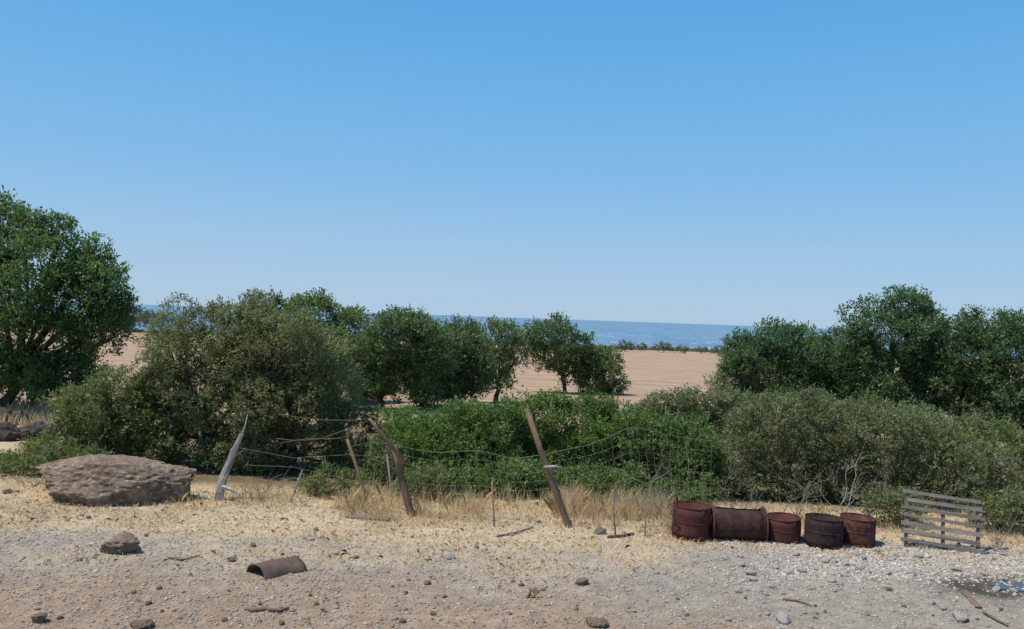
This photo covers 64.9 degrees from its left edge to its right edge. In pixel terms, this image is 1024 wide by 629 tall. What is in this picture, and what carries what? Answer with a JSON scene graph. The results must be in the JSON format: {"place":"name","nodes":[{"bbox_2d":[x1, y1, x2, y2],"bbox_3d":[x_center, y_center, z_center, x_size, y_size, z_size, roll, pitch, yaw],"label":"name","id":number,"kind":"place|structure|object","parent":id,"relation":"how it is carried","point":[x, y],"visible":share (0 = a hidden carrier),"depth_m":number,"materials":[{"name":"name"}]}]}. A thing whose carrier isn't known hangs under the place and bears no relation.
{"place":"outdoors","nodes":[
{"label":"outdoors","id":0,"kind":"place"},
{"bbox_2d":[0,393,137,426],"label":"dry grass","id":1,"kind":"structure","parent":0,"point":[33,411],"depth_m":23.77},
{"bbox_2d":[0,329,1023,628],"bbox_3d":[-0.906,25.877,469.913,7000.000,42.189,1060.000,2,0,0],"label":"ground","id":2,"kind":"structure","parent":0,"point":[652,371],"depth_m":10.18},
{"bbox_2d":[0,407,11,421],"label":"stone","id":3,"kind":"object","parent":2,"relation":"on","point":[3,410],"visible":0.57,"depth_m":22.34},
{"bbox_2d":[3,489,12,493],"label":"stone","id":4,"kind":"object","parent":2,"relation":"on","point":[6,491],"visible":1,"depth_m":13.25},
{"bbox_2d":[0,421,21,441],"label":"stone","id":5,"kind":"object","parent":2,"relation":"on","point":[9,431],"visible":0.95,"depth_m":19.11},
{"bbox_2d":[10,410,31,424],"bbox_3d":[-13.729,2.877,22.414,0.549,0.434,0.593,2,0,11],"label":"stone","id":6,"kind":"object","parent":2,"relation":"on","point":[19,412],"visible":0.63,"depth_m":22.26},
{"bbox_2d":[17,421,52,439],"bbox_3d":[-11.643,2.836,19.567,0.625,0.475,0.821,2,0,23],"label":"stone","id":7,"kind":"object","parent":2,"relation":"on","point":[30,428],"visible":0.75,"depth_m":19.44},
{"bbox_2d":[31,612,47,623],"bbox_3d":[-4.708,3.017,8.020,0.151,0.090,0.166,2,0,-34],"label":"clod","id":8,"kind":"object","parent":2,"relation":"on","point":[39,617],"visible":1,"depth_m":7.97,"materials":[{"name":"brown soil"}]},
{"bbox_2d":[0,436,113,477],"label":"shrub","id":9,"kind":"object","parent":2,"relation":"on","point":[16,461],"visible":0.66,"depth_m":15.09,"materials":[{"name":"green plant"}]},
{"bbox_2d":[0,185,145,411],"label":"oak tree","id":10,"kind":"object","parent":2,"relation":"on","point":[31,369],"visible":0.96,"depth_m":24.49,"materials":[{"name":"green plant"}]},
{"bbox_2d":[15,361,190,465],"bbox_3d":[-8.172,2.080,16.383,3.514,2.382,2.157,2,0,24],"label":"olive shrub","id":11,"kind":"object","parent":2,"relation":"on","point":[111,412],"visible":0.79,"depth_m":15.81,"materials":[{"name":"green plant"}]},
{"bbox_2d":[35,454,196,505],"bbox_3d":[-6.615,2.860,13.238,2.800,1.088,1.381,2,2,-3],"label":"boulder","id":12,"kind":"object","parent":2,"relation":"on","point":[102,479],"visible":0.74,"depth_m":12.85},
{"bbox_2d":[99,531,140,553],"bbox_3d":[-5.032,2.927,10.331,0.392,0.264,0.422,2,0,37],"label":"stone","id":13,"kind":"object","parent":2,"relation":"on","point":[123,542],"visible":1,"depth_m":10.23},
{"bbox_2d":[127,307,148,327],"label":"tree","id":14,"kind":"object","parent":2,"relation":"on","point":[140,314],"visible":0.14,"depth_m":299.19,"materials":[{"name":"green plant"}]},
{"bbox_2d":[130,619,154,628],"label":"clod","id":15,"kind":"object","parent":2,"relation":"on","point":[143,624],"visible":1,"depth_m":7.95,"materials":[{"name":"brown soil"}]},
{"bbox_2d":[136,309,165,327],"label":"tree","id":16,"kind":"object","parent":2,"relation":"on","point":[146,316],"visible":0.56,"depth_m":288.09,"materials":[{"name":"green plant"}]},
{"bbox_2d":[167,555,199,560],"bbox_3d":[-4.137,3.066,10.138,0.383,0.029,0.155,2,0,-20],"label":"stick","id":17,"kind":"object","parent":2,"relation":"on","point":[176,558],"visible":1,"depth_m":10.11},
{"bbox_2d":[117,287,304,474],"bbox_3d":[-6.198,1.339,16.445,3.652,3.915,2.417,2,0,0],"label":"wild olive","id":18,"kind":"object","parent":2,"relation":"on","point":[189,406],"visible":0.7,"depth_m":15.94,"materials":[{"name":"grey plant"}]},
{"bbox_2d":[214,414,247,500],"bbox_3d":[-4.677,2.433,13.455,0.478,1.500,0.520,2,0,0],"label":"dead stump","id":19,"kind":"object","parent":2,"relation":"on","point":[221,487],"visible":0.91,"depth_m":13.34,"materials":[{"name":"grey wood"}]},
{"bbox_2d":[227,556,235,561],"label":"stone","id":20,"kind":"object","parent":2,"relation":"on","point":[232,559],"visible":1,"depth_m":10.12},
{"bbox_2d":[235,464,287,500],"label":"dead shrub","id":21,"kind":"object","parent":2,"relation":"on","point":[261,490],"visible":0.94,"depth_m":13.36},
{"bbox_2d":[250,607,288,612],"bbox_3d":[-2.558,3.116,8.489,0.401,0.045,0.117,2,0,-13],"label":"stick","id":22,"kind":"object","parent":2,"relation":"on","point":[271,609],"visible":1,"depth_m":8.48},
{"bbox_2d":[246,556,306,580],"bbox_3d":[-2.848,3.079,9.764,0.478,0.229,0.556,2,0,44],"label":"half drum","id":23,"kind":"object","parent":2,"relation":"on","point":[274,568],"visible":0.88,"depth_m":9.68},
{"bbox_2d":[201,302,376,476],"bbox_3d":[-4.373,1.569,16.128,3.367,3.633,2.713,2,0,-32],"label":"wild olive","id":24,"kind":"object","parent":2,"relation":"on","point":[332,409],"visible":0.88,"depth_m":15.80,"materials":[{"name":"green plant"}]},
{"bbox_2d":[216,285,383,399],"bbox_3d":[-8.821,1.330,34.389,7.605,5.106,5.326,2,0,0],"label":"oak tree","id":25,"kind":"object","parent":2,"relation":"on","point":[338,323],"visible":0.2,"depth_m":34.18,"materials":[{"name":"green plant"}]},
{"bbox_2d":[291,457,370,498],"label":"bush","id":26,"kind":"object","parent":2,"relation":"on","point":[311,484],"visible":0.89,"depth_m":13.88,"materials":[{"name":"green plant"}]},
{"bbox_2d":[345,514,389,520],"bbox_3d":[-2.238,3.153,12.495,0.681,0.034,0.130,3,3,3],"label":"board","id":27,"kind":"object","parent":2,"relation":"on","point":[383,518],"visible":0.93,"depth_m":12.47,"materials":[{"name":"grey wood"}]},
{"bbox_2d":[365,425,407,483],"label":"dead shrub","id":28,"kind":"object","parent":2,"relation":"on","point":[393,469],"visible":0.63,"depth_m":14.85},
{"bbox_2d":[330,304,466,409],"bbox_3d":[-4.346,1.684,31.046,5.251,4.269,3.349,2,0,-18],"label":"oak tree","id":29,"kind":"object","parent":2,"relation":"on","point":[394,367],"visible":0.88,"depth_m":30.49,"materials":[{"name":"green plant"}]},
{"bbox_2d":[393,460,452,500],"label":"bush","id":30,"kind":"object","parent":2,"relation":"on","point":[437,477],"visible":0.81,"depth_m":13.79,"materials":[{"name":"green plant"}]},
{"bbox_2d":[424,580,430,584],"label":"clod","id":31,"kind":"object","parent":2,"relation":"on","point":[427,582],"visible":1,"depth_m":9.55,"materials":[{"name":"brown soil"}]},
{"bbox_2d":[401,316,485,406],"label":"oak tree","id":32,"kind":"object","parent":2,"relation":"on","point":[447,383],"visible":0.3,"depth_m":32.98,"materials":[{"name":"green plant"}]},
{"bbox_2d":[443,552,455,559],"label":"stone","id":33,"kind":"object","parent":2,"relation":"on","point":[448,555],"visible":0.98,"depth_m":10.60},
{"bbox_2d":[359,392,547,498],"bbox_3d":[-1.225,2.433,15.498,3.892,1.953,3.468,2,0,0],"label":"lentisk bush","id":34,"kind":"object","parent":2,"relation":"on","point":[447,428],"visible":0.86,"depth_m":15.14,"materials":[{"name":"green plant"}]},
{"bbox_2d":[431,314,499,405],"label":"oak tree","id":35,"kind":"object","parent":2,"relation":"on","point":[472,388],"visible":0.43,"depth_m":33.96,"materials":[{"name":"green plant"}]},
{"bbox_2d":[238,408,711,527],"bbox_3d":[-0.594,2.404,13.053,7.517,1.973,1.382,2,0,9],"label":"wire fence","id":36,"kind":"object","parent":2,"relation":"on","point":[398,458],"visible":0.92,"depth_m":12.65,"materials":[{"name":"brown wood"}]},
{"bbox_2d":[472,315,532,402],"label":"oak tree","id":37,"kind":"object","parent":2,"relation":"on","point":[506,350],"visible":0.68,"depth_m":37.60,"materials":[{"name":"green plant"}]},
{"bbox_2d":[0,474,1023,592],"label":"straw litter","id":38,"kind":"object","parent":2,"relation":"on","point":[94,557],"visible":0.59,"depth_m":11.88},
{"bbox_2d":[496,527,533,536],"bbox_3d":[0.067,3.231,11.976,0.062,0.035,0.797,2,0,44],"label":"stick","id":39,"kind":"object","parent":2,"relation":"on","point":[499,535],"visible":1,"depth_m":11.88,"materials":[{"name":"wood"}]},
{"bbox_2d":[41,326,992,361],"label":"coastal scrub","id":40,"kind":"object","parent":2,"relation":"on","point":[648,348],"visible":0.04,"depth_m":305.89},
{"bbox_2d":[525,587,540,597],"bbox_3d":[0.242,3.180,9.188,0.164,0.134,0.096,2,0,19],"label":"broken root","id":41,"kind":"object","parent":2,"relation":"on","point":[529,595],"visible":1,"depth_m":9.18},
{"bbox_2d":[514,310,599,392],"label":"oak tree","id":42,"kind":"object","parent":2,"relation":"on","point":[562,352],"visible":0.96,"depth_m":50.36,"materials":[{"name":"green plant"}]},
{"bbox_2d":[484,385,654,501],"bbox_3d":[1.017,2.460,15.717,3.601,2.132,3.794,2,0,0],"label":"lentisk bush","id":43,"kind":"object","parent":2,"relation":"on","point":[554,436],"visible":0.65,"depth_m":15.52,"materials":[{"name":"green plant"}]},
{"bbox_2d":[576,577,587,585],"bbox_3d":[0.845,3.209,9.677,0.149,0.081,0.136,2,0,5],"label":"clod","id":44,"kind":"object","parent":2,"relation":"on","point":[582,581],"visible":1,"depth_m":9.65,"materials":[{"name":"brown soil"}]},
{"bbox_2d":[585,616,608,627],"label":"rock","id":45,"kind":"object","parent":2,"relation":"on","point":[594,622],"visible":1,"depth_m":8.42,"materials":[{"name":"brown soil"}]},
{"bbox_2d":[594,527,605,534],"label":"stone","id":46,"kind":"object","parent":2,"relation":"on","point":[599,530],"visible":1,"depth_m":12.01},
{"bbox_2d":[572,343,631,395],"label":"round shrub","id":47,"kind":"object","parent":2,"relation":"on","point":[603,359],"visible":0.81,"depth_m":51.41,"materials":[{"name":"green plant"}]},
{"bbox_2d":[593,482,639,534],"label":"dead sapling","id":48,"kind":"object","parent":2,"relation":"on","point":[614,524],"visible":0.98,"depth_m":11.99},
{"bbox_2d":[607,533,633,537],"bbox_3d":[1.622,3.276,11.906,0.471,0.053,0.106,2,0,-25],"label":"stick","id":49,"kind":"object","parent":2,"relation":"on","point":[619,536],"visible":1,"depth_m":11.84,"materials":[{"name":"wood"}]},
{"bbox_2d":[614,339,635,351],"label":"tree","id":50,"kind":"object","parent":2,"relation":"on","point":[629,345],"visible":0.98,"depth_m":238.77,"materials":[{"name":"green plant"}]},
{"bbox_2d":[591,457,682,536],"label":"dead sapling","id":51,"kind":"object","parent":2,"relation":"on","point":[650,496],"visible":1,"depth_m":12.06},
{"bbox_2d":[635,342,647,350],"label":"tree","id":52,"kind":"object","parent":2,"relation":"on","point":[641,347],"visible":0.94,"depth_m":269.19,"materials":[{"name":"green plant"}]},
{"bbox_2d":[571,406,752,506],"bbox_3d":[2.669,2.662,15.148,2.927,1.766,3.150,2,0,38],"label":"lentisk bush","id":53,"kind":"object","parent":2,"relation":"on","point":[670,425],"visible":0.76,"depth_m":15.01,"materials":[{"name":"green plant"}]},
{"bbox_2d":[651,339,674,352],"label":"tree","id":54,"kind":"object","parent":2,"relation":"on","point":[665,348],"visible":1,"depth_m":259.62,"materials":[{"name":"green plant"}]},
{"bbox_2d":[632,422,705,518],"bbox_3d":[2.466,2.554,12.646,1.046,1.592,1.275,2,0,0],"label":"dead shrub","id":55,"kind":"object","parent":2,"relation":"on","point":[674,490],"visible":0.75,"depth_m":12.55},
{"bbox_2d":[674,344,691,352],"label":"tree","id":56,"kind":"object","parent":2,"relation":"on","point":[683,347],"visible":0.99,"depth_m":254.32,"materials":[{"name":"green plant"}]},
{"bbox_2d":[671,500,711,541],"bbox_3d":[2.689,3.116,12.104,0.587,0.513,0.578,4,0,-44],"label":"rusty drum","id":57,"kind":"object","parent":2,"relation":"on","point":[691,520],"visible":0.91,"depth_m":11.88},
{"bbox_2d":[621,382,776,466],"bbox_3d":[4.327,2.632,18.734,3.523,2.103,2.242,2,0,16],"label":"scrub bush","id":58,"kind":"object","parent":2,"relation":"on","point":[688,401],"visible":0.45,"depth_m":18.34,"materials":[{"name":"green plant"}]},
{"bbox_2d":[695,346,707,352],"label":"tree","id":59,"kind":"object","parent":2,"relation":"on","point":[704,348],"visible":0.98,"depth_m":261.42,"materials":[{"name":"green plant"}]},
{"bbox_2d":[703,371,735,398],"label":"dry shrub","id":60,"kind":"object","parent":2,"relation":"on","point":[717,378],"visible":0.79,"depth_m":25.83,"materials":[{"name":"green plant"}]},
{"bbox_2d":[710,344,728,354],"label":"tree","id":61,"kind":"object","parent":2,"relation":"on","point":[713,349],"visible":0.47,"depth_m":249.80,"materials":[{"name":"green plant"}]},
{"bbox_2d":[721,555,729,559],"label":"stone","id":62,"kind":"object","parent":2,"relation":"on","point":[724,557],"visible":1,"depth_m":10.97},
{"bbox_2d":[725,616,731,621],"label":"stone","id":63,"kind":"object","parent":2,"relation":"on","point":[728,619],"visible":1,"depth_m":8.66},
{"bbox_2d":[693,449,766,508],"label":"dead shrub","id":64,"kind":"object","parent":2,"relation":"on","point":[749,505],"visible":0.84,"depth_m":12.98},
{"bbox_2d":[709,505,768,540],"bbox_3d":[3.395,3.149,12.140,0.808,0.517,0.544,2,0,2],"label":"rusty drum","id":65,"kind":"object","parent":2,"relation":"on","point":[739,524],"visible":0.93,"depth_m":11.93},
{"bbox_2d":[735,587,742,592],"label":"stone","id":66,"kind":"object","parent":2,"relation":"on","point":[738,590],"visible":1,"depth_m":9.65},
{"bbox_2d":[737,561,744,566],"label":"stone","id":67,"kind":"object","parent":2,"relation":"on","point":[739,563],"visible":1,"depth_m":10.71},
{"bbox_2d":[745,576,756,581],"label":"stone","id":68,"kind":"object","parent":2,"relation":"on","point":[753,578],"visible":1,"depth_m":10.12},
{"bbox_2d":[745,569,756,575],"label":"stone","id":69,"kind":"object","parent":2,"relation":"on","point":[750,572],"visible":0.98,"depth_m":10.32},
{"bbox_2d":[765,583,775,588],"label":"stone","id":70,"kind":"object","parent":2,"relation":"on","point":[769,585],"visible":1,"depth_m":9.85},
{"bbox_2d":[769,556,779,561],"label":"stone","id":71,"kind":"object","parent":2,"relation":"on","point":[773,558],"visible":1,"depth_m":11.04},
{"bbox_2d":[714,315,846,421],"bbox_3d":[10.324,2.257,31.253,5.245,4.515,3.934,2,0,0],"label":"oak tree","id":72,"kind":"object","parent":2,"relation":"on","point":[738,356],"visible":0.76,"depth_m":30.48,"materials":[{"name":"green plant"}]},
{"bbox_2d":[775,612,790,624],"bbox_3d":[2.962,3.309,8.778,0.162,0.102,0.240,2,0,6],"label":"stone","id":73,"kind":"object","parent":2,"relation":"on","point":[783,618],"visible":0.99,"depth_m":8.72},
{"bbox_2d":[779,575,786,579],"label":"stone","id":74,"kind":"object","parent":2,"relation":"on","point":[782,577],"visible":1,"depth_m":10.22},
{"bbox_2d":[768,512,800,544],"bbox_3d":[4.072,3.223,12.087,0.513,0.383,0.529,-1,2,-42],"label":"rusty drum","id":75,"kind":"object","parent":2,"relation":"on","point":[785,527],"visible":0.78,"depth_m":11.89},
{"bbox_2d":[690,383,888,502],"bbox_3d":[5.150,2.435,15.326,3.869,2.369,1.890,2,0,0],"label":"scrub bush","id":76,"kind":"object","parent":2,"relation":"on","point":[788,431],"visible":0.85,"depth_m":14.98,"materials":[{"name":"green plant"}]},
{"bbox_2d":[785,568,793,574],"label":"stone","id":77,"kind":"object","parent":2,"relation":"on","point":[788,571],"visible":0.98,"depth_m":10.45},
{"bbox_2d":[782,598,811,605],"bbox_3d":[3.314,3.330,9.343,0.340,0.034,0.050,2,0,36],"label":"stick","id":78,"kind":"object","parent":2,"relation":"on","point":[795,600],"visible":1,"depth_m":9.36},
{"bbox_2d":[755,459,839,515],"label":"dead shrub","id":79,"kind":"object","parent":2,"relation":"on","point":[805,492],"visible":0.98,"depth_m":13.03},
{"bbox_2d":[796,567,806,572],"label":"stone","id":80,"kind":"object","parent":2,"relation":"on","point":[801,569],"visible":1,"depth_m":10.57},
{"bbox_2d":[771,320,871,418],"bbox_3d":[12.360,2.411,32.027,4.550,4.391,3.587,2,0,0],"label":"oak tree","id":81,"kind":"object","parent":2,"relation":"on","point":[825,344],"visible":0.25,"depth_m":31.40,"materials":[{"name":"green plant"}]},
{"bbox_2d":[804,513,843,549],"bbox_3d":[4.596,3.209,11.875,0.549,0.443,0.558,5,-2,-45],"label":"rusty drum","id":82,"kind":"object","parent":2,"relation":"on","point":[823,531],"visible":0.97,"depth_m":11.67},
{"bbox_2d":[821,557,830,562],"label":"stone","id":83,"kind":"object","parent":2,"relation":"on","point":[826,560],"visible":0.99,"depth_m":11.02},
{"bbox_2d":[755,383,905,461],"bbox_3d":[8.113,2.890,20.802,4.162,2.297,2.895,2,0,0],"label":"scrub bush","id":84,"kind":"object","parent":2,"relation":"on","point":[876,402],"visible":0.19,"depth_m":20.21,"materials":[{"name":"green plant"}]},
{"bbox_2d":[828,578,837,582],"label":"stone","id":85,"kind":"object","parent":2,"relation":"on","point":[832,580],"visible":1,"depth_m":10.14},
{"bbox_2d":[799,439,885,513],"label":"dead shrub","id":86,"kind":"object","parent":2,"relation":"on","point":[854,498],"visible":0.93,"depth_m":13.24,"materials":[{"name":"grey wood"}]},
{"bbox_2d":[838,570,848,576],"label":"stone","id":87,"kind":"object","parent":2,"relation":"on","point":[842,573],"visible":1,"depth_m":10.40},
{"bbox_2d":[851,551,859,555],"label":"stone","id":88,"kind":"object","parent":2,"relation":"on","point":[854,553],"visible":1,"depth_m":11.36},
{"bbox_2d":[840,512,876,548],"bbox_3d":[5.160,3.241,12.041,0.516,0.433,0.537,4,0,44],"label":"rusty drum","id":89,"kind":"object","parent":2,"relation":"on","point":[859,530],"visible":0.73,"depth_m":11.83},
{"bbox_2d":[855,565,863,570],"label":"stone","id":90,"kind":"object","parent":2,"relation":"on","point":[860,567],"visible":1,"depth_m":10.69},
{"bbox_2d":[883,570,891,574],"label":"stone","id":91,"kind":"object","parent":2,"relation":"on","point":[887,572],"visible":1,"depth_m":10.52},
{"bbox_2d":[825,283,960,430],"bbox_3d":[14.163,1.706,29.924,4.625,5.787,4.447,2,0,33],"label":"oak tree","id":92,"kind":"object","parent":2,"relation":"on","point":[874,357],"visible":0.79,"depth_m":29.46,"materials":[{"name":"green plant"}]},
{"bbox_2d":[856,481,933,527],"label":"bush","id":93,"kind":"object","parent":2,"relation":"on","point":[895,499],"visible":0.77,"depth_m":13.19,"materials":[{"name":"green plant"}]},
{"bbox_2d":[860,460,932,525],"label":"dead shrub","id":94,"kind":"object","parent":2,"relation":"on","point":[885,497],"visible":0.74,"depth_m":13.08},
{"bbox_2d":[907,569,916,575],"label":"stone","id":95,"kind":"object","parent":2,"relation":"on","point":[910,571],"visible":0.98,"depth_m":10.54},
{"bbox_2d":[812,399,1023,512],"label":"scrub bush","id":96,"kind":"object","parent":2,"relation":"on","point":[923,480],"visible":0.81,"depth_m":14.79,"materials":[{"name":"green plant"}]},
{"bbox_2d":[913,552,923,557],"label":"stone","id":97,"kind":"object","parent":2,"relation":"on","point":[920,555],"visible":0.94,"depth_m":11.40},
{"bbox_2d":[900,489,985,553],"bbox_3d":[6.393,3.106,11.976,1.153,0.846,0.130,7,-20,13],"label":"wooden pallet","id":98,"kind":"object","parent":2,"relation":"on","point":[942,528],"visible":0.94,"depth_m":11.93,"materials":[{"name":"grey wood"}]},
{"bbox_2d":[874,400,1023,471],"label":"scrub bush","id":99,"kind":"object","parent":2,"relation":"on","point":[986,431],"visible":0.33,"depth_m":20.22,"materials":[{"name":"green plant"}]},
{"bbox_2d":[949,566,961,571],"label":"stone","id":100,"kind":"object","parent":2,"relation":"on","point":[954,568],"visible":1,"depth_m":10.88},
{"bbox_2d":[895,304,1018,430],"bbox_3d":[16.417,2.027,29.082,4.544,4.871,3.752,2,0,0],"label":"oak tree","id":101,"kind":"object","parent":2,"relation":"on","point":[965,337],"visible":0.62,"depth_m":28.50,"materials":[{"name":"green plant"}]},
{"bbox_2d":[952,611,967,622],"bbox_3d":[5.039,3.392,9.031,0.162,0.088,0.232,2,0,10],"label":"stone","id":102,"kind":"object","parent":2,"relation":"on","point":[960,617],"visible":1,"depth_m":8.97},
{"bbox_2d":[961,591,981,607],"bbox_3d":[5.504,3.413,9.645,0.081,0.027,0.565,-2,0,15],"label":"board","id":103,"kind":"object","parent":2,"relation":"on","point":[971,599],"visible":1,"depth_m":9.61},
{"bbox_2d":[961,483,1023,533],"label":"bush","id":104,"kind":"object","parent":2,"relation":"on","point":[1014,496],"visible":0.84,"depth_m":13.04,"materials":[{"name":"green plant"}]},
{"bbox_2d":[964,307,1023,440],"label":"oak tree","id":105,"kind":"object","parent":2,"relation":"on","point":[1015,339],"visible":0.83,"depth_m":27.24,"materials":[{"name":"green plant"}]},
{"bbox_2d":[982,611,1008,625],"bbox_3d":[5.420,3.415,9.034,0.036,0.029,0.418,2,0,-3],"label":"stick","id":106,"kind":"object","parent":2,"relation":"on","point":[990,616],"visible":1,"depth_m":9.04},
{"bbox_2d":[969,501,1023,547],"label":"dead shrub","id":107,"kind":"object","parent":2,"relation":"on","point":[996,539],"visible":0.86,"depth_m":12.11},
{"bbox_2d":[986,547,1008,553],"bbox_3d":[7.135,3.486,11.908,0.679,0.035,0.074,2,0,-32],"label":"stick","id":108,"kind":"object","parent":2,"relation":"on","point":[994,549],"visible":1,"depth_m":11.97,"materials":[{"name":"grey wood"}]},
{"bbox_2d":[993,586,1001,590],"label":"stone","id":109,"kind":"object","parent":2,"relation":"on","point":[997,588],"visible":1,"depth_m":10.15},
{"bbox_2d":[997,577,1007,580],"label":"stone","id":110,"kind":"object","parent":2,"relation":"on","point":[1002,578],"visible":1,"depth_m":10.54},
{"bbox_2d":[990,582,1023,590],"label":"puddle","id":111,"kind":"object","parent":2,"relation":"on","point":[1007,587],"visible":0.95,"depth_m":10.33,"materials":[{"name":"blue liquid"}]},
{"bbox_2d":[1009,588,1017,592],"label":"stone","id":112,"kind":"object","parent":2,"relation":"on","point":[1013,590],"visible":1,"depth_m":10.09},
{"bbox_2d":[0,494,1023,628],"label":"gravel","id":113,"kind":"structure","parent":0,"point":[893,565],"depth_m":9.97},
{"bbox_2d":[0,0,1023,332],"label":"sky","id":114,"kind":"structure","parent":0,"point":[713,162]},
{"bbox_2d":[6,301,1022,358],"bbox_3d":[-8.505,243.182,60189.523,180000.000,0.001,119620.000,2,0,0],"label":"sea","id":115,"kind":"structure","parent":0,"point":[675,335],"depth_m":3091.14,"materials":[{"name":"liquid"}]},
{"bbox_2d":[40,472,1023,544],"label":"dry grass","id":116,"kind":"structure","parent":0,"point":[571,501],"depth_m":13.13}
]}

